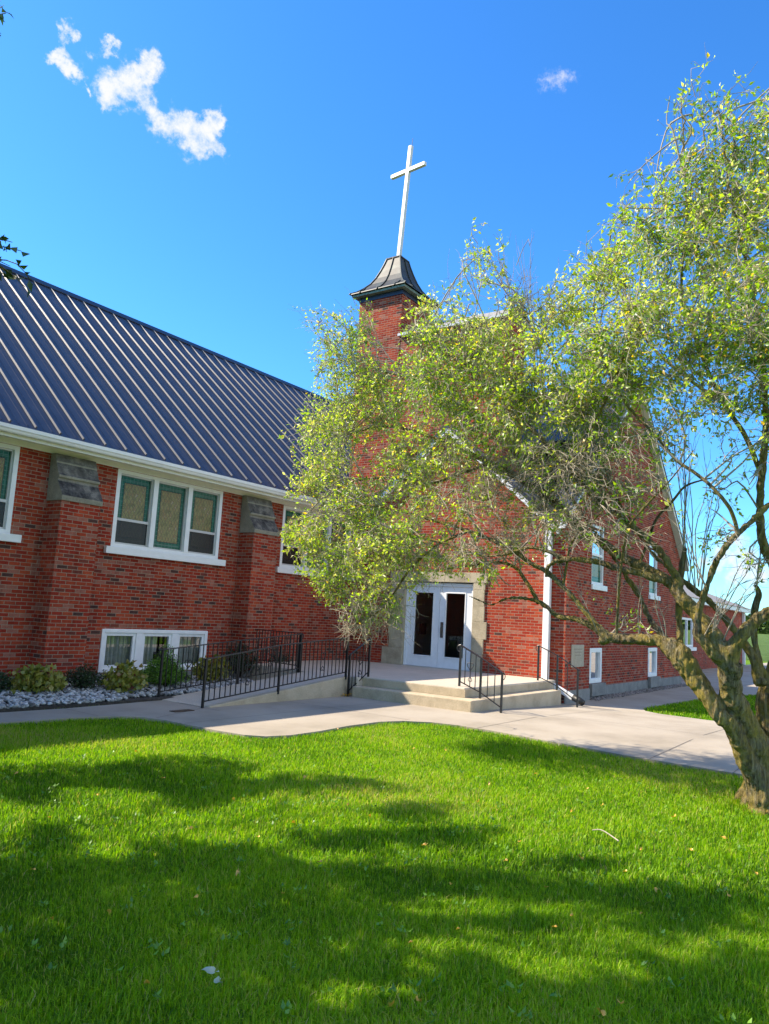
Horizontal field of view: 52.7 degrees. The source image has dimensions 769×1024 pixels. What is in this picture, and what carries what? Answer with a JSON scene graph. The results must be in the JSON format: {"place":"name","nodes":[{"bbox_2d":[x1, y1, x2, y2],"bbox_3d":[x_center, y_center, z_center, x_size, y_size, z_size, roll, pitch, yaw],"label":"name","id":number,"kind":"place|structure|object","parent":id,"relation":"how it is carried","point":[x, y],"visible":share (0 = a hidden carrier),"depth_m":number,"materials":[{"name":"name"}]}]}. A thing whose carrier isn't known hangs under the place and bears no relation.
{"place":"outdoors","nodes":[
{"label":"outdoors","id":0,"kind":"place"},
{"bbox_2d":[223,642,260,676],"bbox_3d":[-3.169,3.243,17.228,0.946,0.844,0.981,-2,-9,35],"label":"dark shrub","id":1,"kind":"object","parent":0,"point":[249,662],"visible":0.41,"depth_m":17.12,"materials":[{"name":"green plant"}]},
{"bbox_2d":[0,663,766,777],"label":"path","id":2,"kind":"structure","parent":0,"point":[596,728],"depth_m":12.07,"materials":[{"name":"concrete"}]},
{"bbox_2d":[171,709,194,711],"bbox_3d":[-3.060,3.003,11.743,0.140,0.009,0.370,-2,-9,35],"label":"drain grate","id":3,"kind":"object","parent":2,"relation":"on","point":[183,710],"visible":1,"depth_m":11.71,"materials":[{"name":"black metal"}]},
{"bbox_2d":[163,671,347,706],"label":"access ramp","id":4,"kind":"structure","parent":2,"relation":"on","point":[331,686],"depth_m":14.03,"materials":[{"name":"concrete"}]},
{"bbox_2d":[201,637,348,707],"bbox_3d":[-1.814,2.795,13.754,0.040,1.178,3.786,-2,-9,35],"label":"railing","id":5,"kind":"object","parent":4,"relation":"attached to","point":[247,665],"visible":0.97,"depth_m":13.61,"materials":[{"name":"black metal"}]},
{"bbox_2d":[64,693,738,772],"bbox_3d":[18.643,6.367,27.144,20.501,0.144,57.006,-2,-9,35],"label":"path joint","id":6,"kind":"object","parent":2,"relation":"on","point":[478,727],"visible":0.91,"depth_m":12.19,"materials":[{"name":"grey concrete"}]},
{"bbox_2d":[250,660,560,711],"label":"entrance steps","id":7,"kind":"structure","parent":2,"relation":"on","point":[423,686],"depth_m":15.46,"materials":[{"name":"concrete"}]},
{"bbox_2d":[255,629,303,672],"bbox_3d":[-2.439,2.991,16.947,0.049,0.823,2.227,10,-10,-40],"label":"railing","id":8,"kind":"object","parent":7,"relation":"on","point":[278,646],"visible":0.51,"depth_m":16.81,"materials":[{"name":"black metal"}]},
{"bbox_2d":[347,638,371,696],"bbox_3d":[-0.515,3.089,15.399,0.596,1.177,0.040,11,-10,-43],"label":"railing","id":9,"kind":"object","parent":7,"relation":"on","point":[349,667],"visible":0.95,"depth_m":15.41,"materials":[{"name":"black metal"}]},
{"bbox_2d":[457,644,505,712],"bbox_3d":[1.745,3.063,14.273,1.128,1.183,0.061,-4,-11,44],"label":"railing","id":10,"kind":"object","parent":7,"relation":"on","point":[480,677],"visible":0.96,"depth_m":14.25,"materials":[{"name":"black metal"}]},
{"bbox_2d":[536,645,580,707],"bbox_3d":[3.784,3.596,17.015,1.030,1.283,0.044,-1,-9,31],"label":"railing","id":11,"kind":"object","parent":7,"relation":"on","point":[556,685],"visible":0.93,"depth_m":17.00,"materials":[{"name":"black metal"}]},
{"bbox_2d":[590,683,686,700],"bbox_3d":[7.665,5.211,22.683,0.458,0.064,9.427,-2,-9,35],"label":"gravel strip","id":12,"kind":"object","parent":2,"relation":"on","point":[625,693],"visible":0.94,"depth_m":21.67,"materials":[{"name":"grey gravel"}]},
{"bbox_2d":[0,660,768,1023],"bbox_3d":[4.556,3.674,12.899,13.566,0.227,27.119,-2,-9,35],"label":"grass","id":13,"kind":"structure","parent":0,"point":[606,912],"depth_m":4.72,"materials":[{"name":"green plant"}]},
{"bbox_2d":[0,5,32,296],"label":"shade tree","id":14,"kind":"object","parent":13,"relation":"on","point":[8,275],"visible":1,"depth_m":5.13,"materials":[{"name":"green plant"}]},
{"bbox_2d":[0,680,192,712],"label":"bed soil","id":15,"kind":"structure","parent":13,"relation":"on","point":[122,701],"depth_m":11.76,"materials":[{"name":"brown soil"}]},
{"bbox_2d":[0,670,12,692],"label":"dark shrub","id":16,"kind":"object","parent":15,"relation":"on","point":[4,683],"visible":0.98,"depth_m":11.89,"materials":[{"name":"green plant"}]},
{"bbox_2d":[3,663,67,694],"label":"coral bells","id":17,"kind":"object","parent":15,"relation":"on","point":[33,678],"visible":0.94,"depth_m":12.13,"materials":[{"name":"green plant"}]},
{"bbox_2d":[63,663,105,689],"bbox_3d":[-4.999,2.750,12.923,0.673,0.478,0.747,9,-9,-36],"label":"dark shrub","id":18,"kind":"object","parent":15,"relation":"on","point":[79,678],"visible":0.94,"depth_m":12.84,"materials":[{"name":"green plant"}]},
{"bbox_2d":[99,659,148,692],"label":"coral bells","id":19,"kind":"object","parent":15,"relation":"on","point":[123,677],"visible":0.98,"depth_m":13.02,"materials":[{"name":"green plant"}]},
{"bbox_2d":[0,675,252,708],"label":"river stones","id":20,"kind":"object","parent":15,"relation":"on","point":[66,695],"visible":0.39,"depth_m":12.28,"materials":[{"name":"grey stone"}]},
{"bbox_2d":[141,641,190,686],"bbox_3d":[-4.009,2.775,14.146,1.082,0.862,1.088,-2,-9,35],"label":"green shrub","id":21,"kind":"object","parent":15,"relation":"on","point":[151,672],"visible":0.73,"depth_m":14.01,"materials":[{"name":"green plant"}]},
{"bbox_2d":[188,654,232,681],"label":"coral bells","id":22,"kind":"object","parent":15,"relation":"on","point":[208,669],"visible":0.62,"depth_m":15.36,"materials":[{"name":"green plant"}]},
{"bbox_2d":[157,633,302,696],"bbox_3d":[-2.777,2.829,14.516,0.052,1.163,3.666,-2,-9,35],"label":"railing","id":23,"kind":"object","parent":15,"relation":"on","point":[186,679],"visible":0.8,"depth_m":14.26,"materials":[{"name":"black metal"}]},
{"bbox_2d":[201,966,218,973],"bbox_3d":[-0.757,1.989,3.374,0.081,0.020,0.040,18,10,-21],"label":"fallen leaf","id":24,"kind":"object","parent":13,"relation":"on","point":[210,970],"visible":1,"depth_m":3.38,"materials":[{"name":"white plant"}]},
{"bbox_2d":[214,976,222,982],"bbox_3d":[-0.700,1.981,3.287,0.040,0.020,0.081,25,-18,7],"label":"fallen leaf","id":25,"kind":"object","parent":13,"relation":"on","point":[216,980],"visible":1,"depth_m":3.28,"materials":[{"name":"white plant"}]},
{"bbox_2d":[269,648,291,661],"bbox_3d":[-2.644,3.581,18.732,0.860,0.632,0.903,7,-9,-29],"label":"dark shrub","id":26,"kind":"object","parent":13,"relation":"on","point":[282,656],"visible":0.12,"depth_m":18.69,"materials":[{"name":"green plant"}]},
{"bbox_2d":[0,140,689,705],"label":"brick church","id":27,"kind":"structure","parent":13,"relation":"on","point":[146,510],"depth_m":17.88,"materials":[{"name":"red brick"}]},
{"bbox_2d":[0,443,21,542],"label":"window","id":28,"kind":"structure","parent":27,"relation":"in","point":[9,454],"depth_m":13.39,"materials":[{"name":"white paint"}]},
{"bbox_2d":[98,629,207,672],"bbox_3d":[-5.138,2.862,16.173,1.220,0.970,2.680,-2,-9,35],"label":"basement window","id":29,"kind":"structure","parent":27,"relation":"in","point":[116,645],"depth_m":15.60,"materials":[{"name":"white paint"}]},
{"bbox_2d":[103,469,225,565],"bbox_3d":[-4.473,0.173,16.262,0.210,1.670,3.120,-2,-9,35],"label":"window","id":30,"kind":"structure","parent":27,"relation":"in","point":[154,517],"depth_m":16.20,"materials":[{"name":"white paint"}]},
{"bbox_2d":[275,505,354,579],"bbox_3d":[-1.742,0.852,20.187,0.210,1.670,3.120,-2,-9,35],"label":"window","id":31,"kind":"structure","parent":27,"relation":"in","point":[286,565],"depth_m":19.61,"materials":[{"name":"white paint"}]},
{"bbox_2d":[406,586,440,666],"bbox_3d":[1.005,2.930,20.014,0.916,2.030,0.059,-2,-9,35],"label":"door","id":32,"kind":"structure","parent":27,"relation":"in","point":[412,659],"depth_m":19.93,"materials":[{"name":"white paint"}]},
{"bbox_2d":[437,587,471,669],"bbox_3d":[1.748,2.899,19.464,0.916,2.030,0.123,-2,-9,35],"label":"door","id":33,"kind":"structure","parent":27,"relation":"in","point":[442,661],"depth_m":19.49,"materials":[{"name":"white paint"}]},
{"bbox_2d":[589,648,601,683],"bbox_3d":[5.339,3.920,19.873,0.140,0.884,0.900,-2,-9,35],"label":"basement window","id":34,"kind":"structure","parent":27,"relation":"in","point":[595,663],"depth_m":19.96,"materials":[{"name":"white paint"}]},
{"bbox_2d":[591,524,606,591],"bbox_3d":[5.559,1.200,20.288,0.190,1.690,1.120,-2,-9,35],"label":"window","id":35,"kind":"structure","parent":27,"relation":"in","point":[597,570],"depth_m":20.38,"materials":[{"name":"white paint"}]},
{"bbox_2d":[648,648,656,676],"bbox_3d":[8.228,4.639,24.025,0.140,0.884,0.940,-2,-9,35],"label":"basement window","id":36,"kind":"structure","parent":27,"relation":"in","point":[652,652],"depth_m":24.13,"materials":[{"name":"white paint"}]},
{"bbox_2d":[648,546,660,600],"bbox_3d":[8.438,1.915,24.424,0.190,1.690,1.120,-2,-9,35],"label":"window","id":37,"kind":"structure","parent":27,"relation":"in","point":[652,562],"depth_m":24.53,"materials":[{"name":"white paint"}]},
{"bbox_2d":[277,42,768,814],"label":"spreading tree","id":38,"kind":"object","parent":13,"relation":"on","point":[727,706],"visible":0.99,"depth_m":8.14,"materials":[{"name":"green plant"}]},
{"bbox_2d":[597,1007,605,1015],"bbox_3d":[0.901,2.080,3.242,0.054,0.016,0.027,33,5,14],"label":"fallen leaf","id":39,"kind":"object","parent":13,"relation":"on","point":[603,1012],"visible":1,"depth_m":3.24,"materials":[{"name":"beige plant"}]},
{"bbox_2d":[592,829,618,841],"bbox_3d":[1.700,2.468,5.955,0.030,0.028,0.301,7,-8,-24],"label":"fallen twig","id":40,"kind":"object","parent":13,"relation":"on","point":[606,832],"visible":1,"depth_m":5.96,"materials":[{"name":"beige wood"}]},
{"bbox_2d":[682,585,750,668],"bbox_3d":[11.664,5.255,40.471,9.750,5.200,23.850,-2,-9,35],"label":"brick annex","id":41,"kind":"object","parent":13,"relation":"on","point":[699,654],"visible":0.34,"depth_m":39.89,"materials":[{"name":"red brick"}]},
{"bbox_2d":[682,617,696,650],"bbox_3d":[14.170,5.708,36.281,0.195,1.520,2.600,-2,-9,35],"label":"window","id":42,"kind":"structure","parent":41,"relation":"in","point":[687,623],"depth_m":36.54,"materials":[{"name":"white paint"}]},
{"bbox_2d":[0,0,768,614],"label":"sky","id":43,"kind":"structure","parent":0,"point":[199,172],"materials":[{"name":"blue"}]},
{"bbox_2d":[746,634,768,661],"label":"crop field","id":44,"kind":"structure","parent":0,"point":[763,642],"depth_m":104.21,"materials":[{"name":"green plant"}]},
{"bbox_2d":[745,613,768,633],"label":"treeline","id":45,"kind":"object","parent":44,"relation":"on","point":[763,628],"depth_m":331.01,"materials":[{"name":"green plant"}]}
]}

